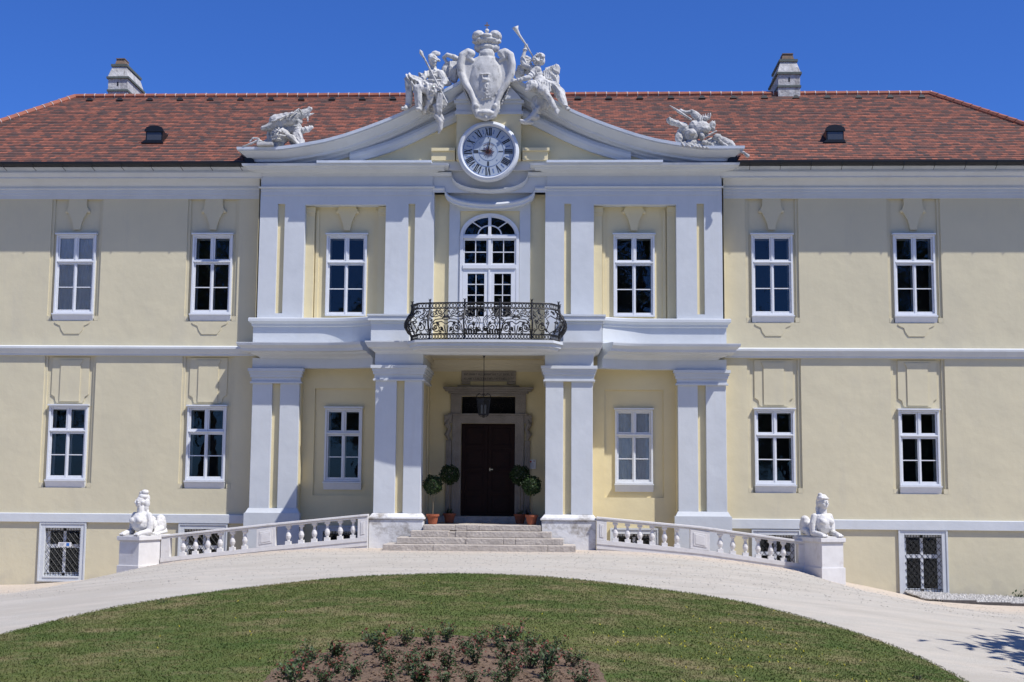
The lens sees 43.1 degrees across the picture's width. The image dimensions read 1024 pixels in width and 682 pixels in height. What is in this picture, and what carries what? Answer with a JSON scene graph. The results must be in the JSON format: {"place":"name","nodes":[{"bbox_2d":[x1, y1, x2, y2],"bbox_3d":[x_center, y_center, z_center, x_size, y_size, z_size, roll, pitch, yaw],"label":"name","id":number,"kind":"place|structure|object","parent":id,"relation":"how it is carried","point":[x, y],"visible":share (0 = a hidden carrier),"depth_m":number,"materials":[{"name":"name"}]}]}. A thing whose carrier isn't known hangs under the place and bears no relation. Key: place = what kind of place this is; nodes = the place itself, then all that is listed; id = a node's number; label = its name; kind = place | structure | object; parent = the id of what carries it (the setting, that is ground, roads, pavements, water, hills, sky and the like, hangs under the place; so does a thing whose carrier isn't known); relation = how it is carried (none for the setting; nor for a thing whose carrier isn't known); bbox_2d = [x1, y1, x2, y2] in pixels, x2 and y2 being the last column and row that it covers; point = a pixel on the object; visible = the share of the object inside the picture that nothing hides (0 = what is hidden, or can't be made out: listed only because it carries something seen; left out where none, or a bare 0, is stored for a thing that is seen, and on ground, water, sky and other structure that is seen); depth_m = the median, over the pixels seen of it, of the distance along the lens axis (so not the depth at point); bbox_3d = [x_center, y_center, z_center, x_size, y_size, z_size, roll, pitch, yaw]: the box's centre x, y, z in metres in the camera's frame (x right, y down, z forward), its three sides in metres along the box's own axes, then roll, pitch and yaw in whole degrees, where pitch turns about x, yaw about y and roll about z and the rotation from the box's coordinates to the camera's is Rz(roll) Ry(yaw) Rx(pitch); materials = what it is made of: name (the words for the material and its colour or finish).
{"place":"outdoors","nodes":[
{"label":"outdoors","id":0,"kind":"place"},
{"bbox_2d":[0,572,968,681],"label":"lawn","id":1,"kind":"structure","parent":0,"point":[457,601],"depth_m":20.85,"materials":[{"name":"green plant"}]},
{"bbox_2d":[263,635,606,681],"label":"bed soil","id":2,"kind":"structure","parent":1,"relation":"on","point":[368,654],"depth_m":17.13,"materials":[{"name":"brown soil"}]},
{"bbox_2d":[274,647,308,681],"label":"rose bush","id":3,"kind":"object","parent":2,"relation":"on","point":[293,673],"visible":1,"depth_m":15.16,"materials":[{"name":"green plant"}]},
{"bbox_2d":[287,647,315,674],"bbox_3d":[-2.624,3.989,16.070,0.328,0.363,0.451,3,-7,-18],"label":"rose bush","id":4,"kind":"object","parent":2,"relation":"on","point":[306,661],"visible":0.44,"depth_m":16.09,"materials":[{"name":"green plant"}]},
{"bbox_2d":[299,638,321,662],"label":"rose bush","id":5,"kind":"object","parent":2,"relation":"on","point":[310,654],"visible":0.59,"depth_m":17.17,"materials":[{"name":"green plant"}]},
{"bbox_2d":[309,659,344,681],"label":"rose bush","id":6,"kind":"object","parent":2,"relation":"on","point":[322,678],"visible":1,"depth_m":15.34,"materials":[{"name":"green plant"}]},
{"bbox_2d":[316,647,355,673],"bbox_3d":[-2.199,4.016,16.226,0.526,0.330,0.330,3,-7,-24],"label":"rose bush","id":7,"kind":"object","parent":2,"relation":"on","point":[331,663],"visible":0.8,"depth_m":16.21,"materials":[{"name":"green plant"}]},
{"bbox_2d":[327,637,352,656],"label":"rose bush","id":8,"kind":"object","parent":2,"relation":"on","point":[337,650],"visible":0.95,"depth_m":17.65,"materials":[{"name":"green plant"}]},
{"bbox_2d":[339,654,368,680],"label":"rose bush","id":9,"kind":"object","parent":2,"relation":"on","point":[354,671],"visible":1,"depth_m":15.61,"materials":[{"name":"green plant"}]},
{"bbox_2d":[360,631,376,646],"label":"rose bush","id":10,"kind":"object","parent":2,"relation":"on","point":[368,640],"visible":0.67,"depth_m":18.59,"materials":[{"name":"green plant"}]},
{"bbox_2d":[361,624,390,652],"bbox_3d":[-1.817,4.144,17.946,0.379,0.417,0.604,-5,-8,39],"label":"rose bush","id":11,"kind":"object","parent":2,"relation":"on","point":[383,642],"visible":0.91,"depth_m":17.89,"materials":[{"name":"green plant"}]},
{"bbox_2d":[375,645,403,665],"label":"rose bush","id":12,"kind":"object","parent":2,"relation":"on","point":[386,658],"visible":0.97,"depth_m":16.86,"materials":[{"name":"green plant"}]},
{"bbox_2d":[379,661,405,681],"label":"rose bush","id":13,"kind":"object","parent":2,"relation":"on","point":[390,674],"visible":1,"depth_m":15.50,"materials":[{"name":"green plant"}]},
{"bbox_2d":[390,626,414,645],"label":"rose bush","id":14,"kind":"object","parent":2,"relation":"on","point":[405,638],"visible":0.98,"depth_m":18.69,"materials":[{"name":"green plant"}]},
{"bbox_2d":[395,656,423,675],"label":"rose bush","id":15,"kind":"object","parent":2,"relation":"on","point":[409,669],"visible":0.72,"depth_m":16.14,"materials":[{"name":"green plant"}]},
{"bbox_2d":[401,641,424,666],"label":"rose bush","id":16,"kind":"object","parent":2,"relation":"on","point":[412,657],"visible":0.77,"depth_m":16.65,"materials":[{"name":"green plant"}]},
{"bbox_2d":[402,656,435,681],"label":"rose bush","id":17,"kind":"object","parent":2,"relation":"on","point":[417,676],"visible":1,"depth_m":15.24,"materials":[{"name":"green plant"}]},
{"bbox_2d":[416,642,438,660],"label":"rose bush","id":18,"kind":"object","parent":2,"relation":"on","point":[429,657],"visible":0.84,"depth_m":17.40,"materials":[{"name":"green plant"}]},
{"bbox_2d":[418,626,439,644],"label":"rose bush","id":19,"kind":"object","parent":2,"relation":"on","point":[428,636],"visible":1,"depth_m":18.87,"materials":[{"name":"green plant"}]},
{"bbox_2d":[431,644,457,669],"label":"rose bush","id":20,"kind":"object","parent":2,"relation":"on","point":[444,661],"visible":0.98,"depth_m":16.66,"materials":[{"name":"green plant"}]},
{"bbox_2d":[433,664,455,681],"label":"rose bush","id":21,"kind":"object","parent":2,"relation":"on","point":[445,677],"visible":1,"depth_m":15.27,"materials":[{"name":"green plant"}]},
{"bbox_2d":[436,622,459,642],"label":"rose bush","id":22,"kind":"object","parent":2,"relation":"on","point":[448,631],"visible":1,"depth_m":19.17,"materials":[{"name":"green plant"}]},
{"bbox_2d":[452,636,475,653],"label":"rose bush","id":23,"kind":"object","parent":2,"relation":"on","point":[462,645],"visible":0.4,"depth_m":18.07,"materials":[{"name":"green plant"}]},
{"bbox_2d":[453,666,483,681],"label":"rose bush","id":24,"kind":"object","parent":2,"relation":"on","point":[471,677],"visible":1,"depth_m":15.52,"materials":[{"name":"green plant"}]},
{"bbox_2d":[460,639,485,663],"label":"rose bush","id":25,"kind":"object","parent":2,"relation":"on","point":[472,655],"visible":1,"depth_m":17.20,"materials":[{"name":"green plant"}]},
{"bbox_2d":[467,627,488,645],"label":"rose bush","id":26,"kind":"object","parent":2,"relation":"on","point":[479,638],"visible":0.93,"depth_m":18.77,"materials":[{"name":"green plant"}]},
{"bbox_2d":[487,623,513,645],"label":"rose bush","id":27,"kind":"object","parent":2,"relation":"on","point":[498,631],"visible":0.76,"depth_m":18.92,"materials":[{"name":"green plant"}]},
{"bbox_2d":[483,662,522,681],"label":"rose bush","id":28,"kind":"object","parent":2,"relation":"on","point":[508,678],"visible":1,"depth_m":15.35,"materials":[{"name":"green plant"}]},
{"bbox_2d":[488,635,528,658],"bbox_3d":[-0.046,4.178,17.712,0.563,0.367,0.360,1,-7,-7],"label":"rose bush","id":29,"kind":"object","parent":2,"relation":"on","point":[514,646],"visible":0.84,"depth_m":17.72,"materials":[{"name":"green plant"}]},
{"bbox_2d":[490,649,529,675],"bbox_3d":[-0.088,4.042,16.282,0.569,0.406,0.382,5,-8,-35],"label":"rose bush","id":30,"kind":"object","parent":2,"relation":"on","point":[501,661],"visible":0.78,"depth_m":16.28,"materials":[{"name":"green plant"}]},
{"bbox_2d":[497,618,529,641],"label":"rose bush","id":31,"kind":"object","parent":2,"relation":"on","point":[511,636],"visible":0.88,"depth_m":19.43,"materials":[{"name":"green plant"}]},
{"bbox_2d":[522,630,542,649],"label":"rose bush","id":32,"kind":"object","parent":2,"relation":"on","point":[530,641],"visible":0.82,"depth_m":18.42,"materials":[{"name":"green plant"}]},
{"bbox_2d":[515,642,554,667],"bbox_3d":[0.315,4.122,16.963,0.525,0.396,0.352,-3,-7,29],"label":"rose bush","id":33,"kind":"object","parent":2,"relation":"on","point":[530,661],"visible":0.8,"depth_m":16.97,"materials":[{"name":"green plant"}]},
{"bbox_2d":[532,639,561,674],"bbox_3d":[0.474,4.012,16.296,0.394,0.479,0.628,-1,-7,11],"label":"rose bush","id":34,"kind":"object","parent":2,"relation":"on","point":[552,659],"visible":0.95,"depth_m":16.20,"materials":[{"name":"green plant"}]},
{"bbox_2d":[535,666,558,681],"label":"rose bush","id":35,"kind":"object","parent":2,"relation":"on","point":[547,678],"visible":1,"depth_m":15.38,"materials":[{"name":"green plant"}]},
{"bbox_2d":[534,635,568,657],"bbox_3d":[0.524,4.213,17.849,0.553,0.363,0.347,4,-7,-28],"label":"rose bush","id":36,"kind":"object","parent":2,"relation":"on","point":[556,645],"visible":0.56,"depth_m":17.88,"materials":[{"name":"green plant"}]},
{"bbox_2d":[557,648,590,666],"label":"rose bush","id":37,"kind":"object","parent":2,"relation":"on","point":[567,657],"visible":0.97,"depth_m":17.26,"materials":[{"name":"green plant"}]},
{"bbox_2d":[566,658,594,681],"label":"rose bush","id":38,"kind":"object","parent":2,"relation":"on","point":[584,675],"visible":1,"depth_m":15.51,"materials":[{"name":"green plant"}]},
{"bbox_2d":[0,548,1023,681],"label":"gravel ground","id":39,"kind":"structure","parent":0,"point":[984,647],"depth_m":28.59,"materials":[{"name":"beige gravel"}]},
{"bbox_2d":[116,535,172,572],"bbox_3d":[-10.981,6.665,38.742,0.820,1.700,1.600,-2,-7,22],"label":"pedestal","id":40,"kind":"object","parent":39,"relation":"on","point":[135,552],"visible":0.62,"depth_m":38.16,"materials":[{"name":"stone"}]},
{"bbox_2d":[119,490,167,535],"bbox_3d":[-10.972,5.155,38.910,0.820,1.391,1.606,-2,-7,22],"label":"sphinx statue","id":41,"kind":"object","parent":40,"relation":"on","point":[143,521],"visible":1,"depth_m":38.58,"materials":[{"name":"stone"}]},
{"bbox_2d":[160,514,368,563],"bbox_3d":[-7.423,6.662,38.893,6.206,2.974,0.326,0,-6,1],"label":"balustrade","id":42,"kind":"object","parent":39,"relation":"on","point":[266,538],"visible":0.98,"depth_m":38.87,"materials":[{"name":"stone"}]},
{"bbox_2d":[383,516,575,551],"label":"entrance steps","id":43,"kind":"structure","parent":39,"relation":"on","point":[493,533],"depth_m":38.05,"materials":[{"name":"stone"}]},
{"bbox_2d":[422,474,443,523],"bbox_3d":[-2.414,4.811,39.527,0.679,1.520,0.650,0,-7,2],"label":"potted laurel","id":44,"kind":"object","parent":43,"relation":"on","point":[432,518],"visible":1,"depth_m":39.39,"materials":[{"name":"plant"}]},
{"bbox_2d":[438,463,459,522],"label":"potted laurel","id":45,"kind":"object","parent":43,"relation":"on","point":[451,479],"visible":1,"depth_m":40.72,"materials":[{"name":"plant"}]},
{"bbox_2d":[509,464,529,523],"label":"potted laurel","id":46,"kind":"object","parent":43,"relation":"on","point":[520,516],"visible":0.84,"depth_m":40.62,"materials":[{"name":"plant"}]},
{"bbox_2d":[520,475,541,524],"bbox_3d":[0.575,4.823,39.425,0.679,1.518,0.711,0,-7,2],"label":"potted laurel","id":47,"kind":"object","parent":43,"relation":"on","point":[530,490],"visible":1,"depth_m":39.28,"materials":[{"name":"plant"}]},
{"bbox_2d":[0,22,1023,596],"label":"palace","id":48,"kind":"structure","parent":39,"relation":"on","point":[208,320],"depth_m":42.19,"materials":[{"name":"beige paint"}]},
{"bbox_2d":[37,522,86,581],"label":"basement window","id":49,"kind":"structure","parent":48,"relation":"in","point":[55,563],"depth_m":42.13,"materials":[{"name":"white glass"}]},
{"bbox_2d":[58,542,71,546],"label":"notice","id":50,"kind":"object","parent":49,"relation":"attached to","point":[64,544],"depth_m":42.06,"materials":[{"name":"white"}]},
{"bbox_2d":[44,404,89,487],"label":"window","id":51,"kind":"structure","parent":48,"relation":"in","point":[68,423],"depth_m":42.63,"materials":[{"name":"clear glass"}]},
{"bbox_2d":[51,233,97,320],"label":"window","id":52,"kind":"structure","parent":48,"relation":"in","point":[75,263],"depth_m":43.18,"materials":[{"name":"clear glass"}]},
{"bbox_2d":[177,523,227,555],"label":"basement window","id":53,"kind":"structure","parent":48,"relation":"in","point":[182,527],"depth_m":41.96,"materials":[{"name":"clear glass"}]},
{"bbox_2d":[183,405,227,488],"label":"window","id":54,"kind":"structure","parent":48,"relation":"in","point":[206,424],"depth_m":42.49,"materials":[{"name":"clear glass"}]},
{"bbox_2d":[189,233,233,320],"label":"window","id":55,"kind":"structure","parent":48,"relation":"in","point":[212,253],"depth_m":43.16,"materials":[{"name":"white glass"}]},
{"bbox_2d":[242,107,313,146],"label":"sculpture","id":56,"kind":"object","parent":48,"relation":"on","point":[281,129],"visible":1,"depth_m":42.21,"materials":[{"name":"stone"}]},
{"bbox_2d":[317,525,357,540],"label":"basement window","id":57,"kind":"structure","parent":48,"relation":"in","point":[346,533],"depth_m":41.69,"materials":[{"name":"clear glass"}]},
{"bbox_2d":[322,406,363,489],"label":"window","id":58,"kind":"structure","parent":48,"relation":"in","point":[343,425],"depth_m":42.20,"materials":[{"name":"clear glass"}]},
{"bbox_2d":[325,233,367,315],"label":"window","id":59,"kind":"structure","parent":48,"relation":"in","point":[346,253],"depth_m":43.05,"materials":[{"name":"clear glass"}]},
{"bbox_2d":[401,50,458,133],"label":"statue","id":60,"kind":"object","parent":48,"relation":"on","point":[430,97],"visible":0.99,"depth_m":41.89,"materials":[{"name":"stone"}]},
{"bbox_2d":[476,355,490,417],"bbox_3d":[-0.874,1.382,40.162,0.451,1.990,0.516,0,-7,2],"label":"lantern","id":61,"kind":"object","parent":48,"relation":"hanging from","point":[483,404],"visible":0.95,"depth_m":39.96,"materials":[{"name":"black metal"}]},
{"bbox_2d":[461,424,514,515],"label":"entrance door","id":62,"kind":"structure","parent":48,"relation":"in","point":[487,450],"depth_m":41.91,"materials":[{"name":"brown wood"}]},
{"bbox_2d":[459,213,518,338],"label":"balcony door","id":63,"kind":"structure","parent":48,"relation":"in","point":[489,242],"depth_m":42.38,"materials":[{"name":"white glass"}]},
{"bbox_2d":[530,460,535,468],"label":"notice board","id":64,"kind":"object","parent":48,"relation":"attached to","point":[532,464],"visible":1,"depth_m":41.79,"materials":[{"name":"white"}]},
{"bbox_2d":[511,26,569,124],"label":"statue","id":65,"kind":"object","parent":48,"relation":"on","point":[545,83],"visible":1,"depth_m":41.99,"materials":[{"name":"stone"}]},
{"bbox_2d":[614,408,653,491],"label":"window","id":66,"kind":"structure","parent":48,"relation":"in","point":[633,426],"depth_m":41.75,"materials":[{"name":"clear glass"}]},
{"bbox_2d":[612,233,655,316],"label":"window","id":67,"kind":"structure","parent":48,"relation":"in","point":[633,253],"depth_m":43.83,"materials":[{"name":"clear glass"}]},
{"bbox_2d":[610,528,658,544],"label":"basement window","id":68,"kind":"structure","parent":48,"relation":"in","point":[621,537],"depth_m":41.33,"materials":[{"name":"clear glass"}]},
{"bbox_2d":[666,105,749,157],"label":"trophy","id":69,"kind":"object","parent":48,"relation":"on","point":[695,130],"visible":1,"depth_m":41.73,"materials":[{"name":"stone"}]},
{"bbox_2d":[750,233,794,322],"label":"window","id":70,"kind":"structure","parent":48,"relation":"in","point":[771,253],"depth_m":42.53,"materials":[{"name":"white glass"}]},
{"bbox_2d":[753,408,796,492],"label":"window","id":71,"kind":"structure","parent":48,"relation":"in","point":[774,428],"depth_m":41.82,"materials":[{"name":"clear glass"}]},
{"bbox_2d":[752,529,800,562],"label":"basement window","id":72,"kind":"structure","parent":48,"relation":"in","point":[790,555],"depth_m":41.28,"materials":[{"name":"clear glass"}]},
{"bbox_2d":[891,233,937,322],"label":"window","id":73,"kind":"structure","parent":48,"relation":"in","point":[914,270],"depth_m":42.29,"materials":[{"name":"white glass"}]},
{"bbox_2d":[897,408,942,493],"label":"window","id":74,"kind":"structure","parent":48,"relation":"in","point":[918,428],"depth_m":41.63,"materials":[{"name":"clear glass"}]},
{"bbox_2d":[898,530,948,594],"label":"basement window","id":75,"kind":"structure","parent":48,"relation":"in","point":[923,554],"depth_m":41.11,"materials":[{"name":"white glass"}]},
{"bbox_2d":[596,516,804,571],"bbox_3d":[5.608,6.713,38.401,6.207,2.976,0.339,0,-7,3],"label":"balustrade","id":76,"kind":"object","parent":39,"relation":"on","point":[699,541],"visible":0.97,"depth_m":38.40,"materials":[{"name":"stone"}]},
{"bbox_2d":[793,536,845,584],"bbox_3d":[9.006,6.602,38.013,0.820,1.700,1.600,3,-7,-18],"label":"pedestal","id":77,"kind":"object","parent":39,"relation":"on","point":[823,558],"visible":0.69,"depth_m":37.38,"materials":[{"name":"stone"}]},
{"bbox_2d":[795,493,843,537],"bbox_3d":[9.020,5.127,38.177,0.822,1.314,1.607,2,-7,-17],"label":"sphinx statue","id":78,"kind":"object","parent":77,"relation":"on","point":[820,523],"visible":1,"depth_m":37.81,"materials":[{"name":"stone"}]},
{"bbox_2d":[904,590,1023,602],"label":"pebble strip","id":79,"kind":"object","parent":39,"relation":"on","point":[933,596],"visible":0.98,"depth_m":39.50,"materials":[{"name":"grey gravel"}]},
{"bbox_2d":[1006,589,1023,596],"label":"weed plant","id":80,"kind":"object","parent":79,"relation":"on","point":[1017,594],"visible":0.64,"depth_m":40.34,"materials":[{"name":"green plant"}]},
{"bbox_2d":[942,600,1023,605],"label":"kerb","id":81,"kind":"structure","parent":39,"relation":"on","point":[986,603],"depth_m":38.46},
{"bbox_2d":[0,0,1023,120],"label":"sky","id":82,"kind":"structure","parent":0,"point":[969,51],"materials":[{"name":"blue"}]},
{"bbox_2d":[116,583,942,681],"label":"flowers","id":83,"kind":"object","parent":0,"point":[691,645],"visible":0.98,"depth_m":19.94,"materials":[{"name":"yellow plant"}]},
{"bbox_2d":[912,675,925,679],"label":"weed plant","id":84,"kind":"object","parent":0,"point":[919,677],"visible":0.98,"depth_m":18.17,"materials":[{"name":"green plant"}]}
]}

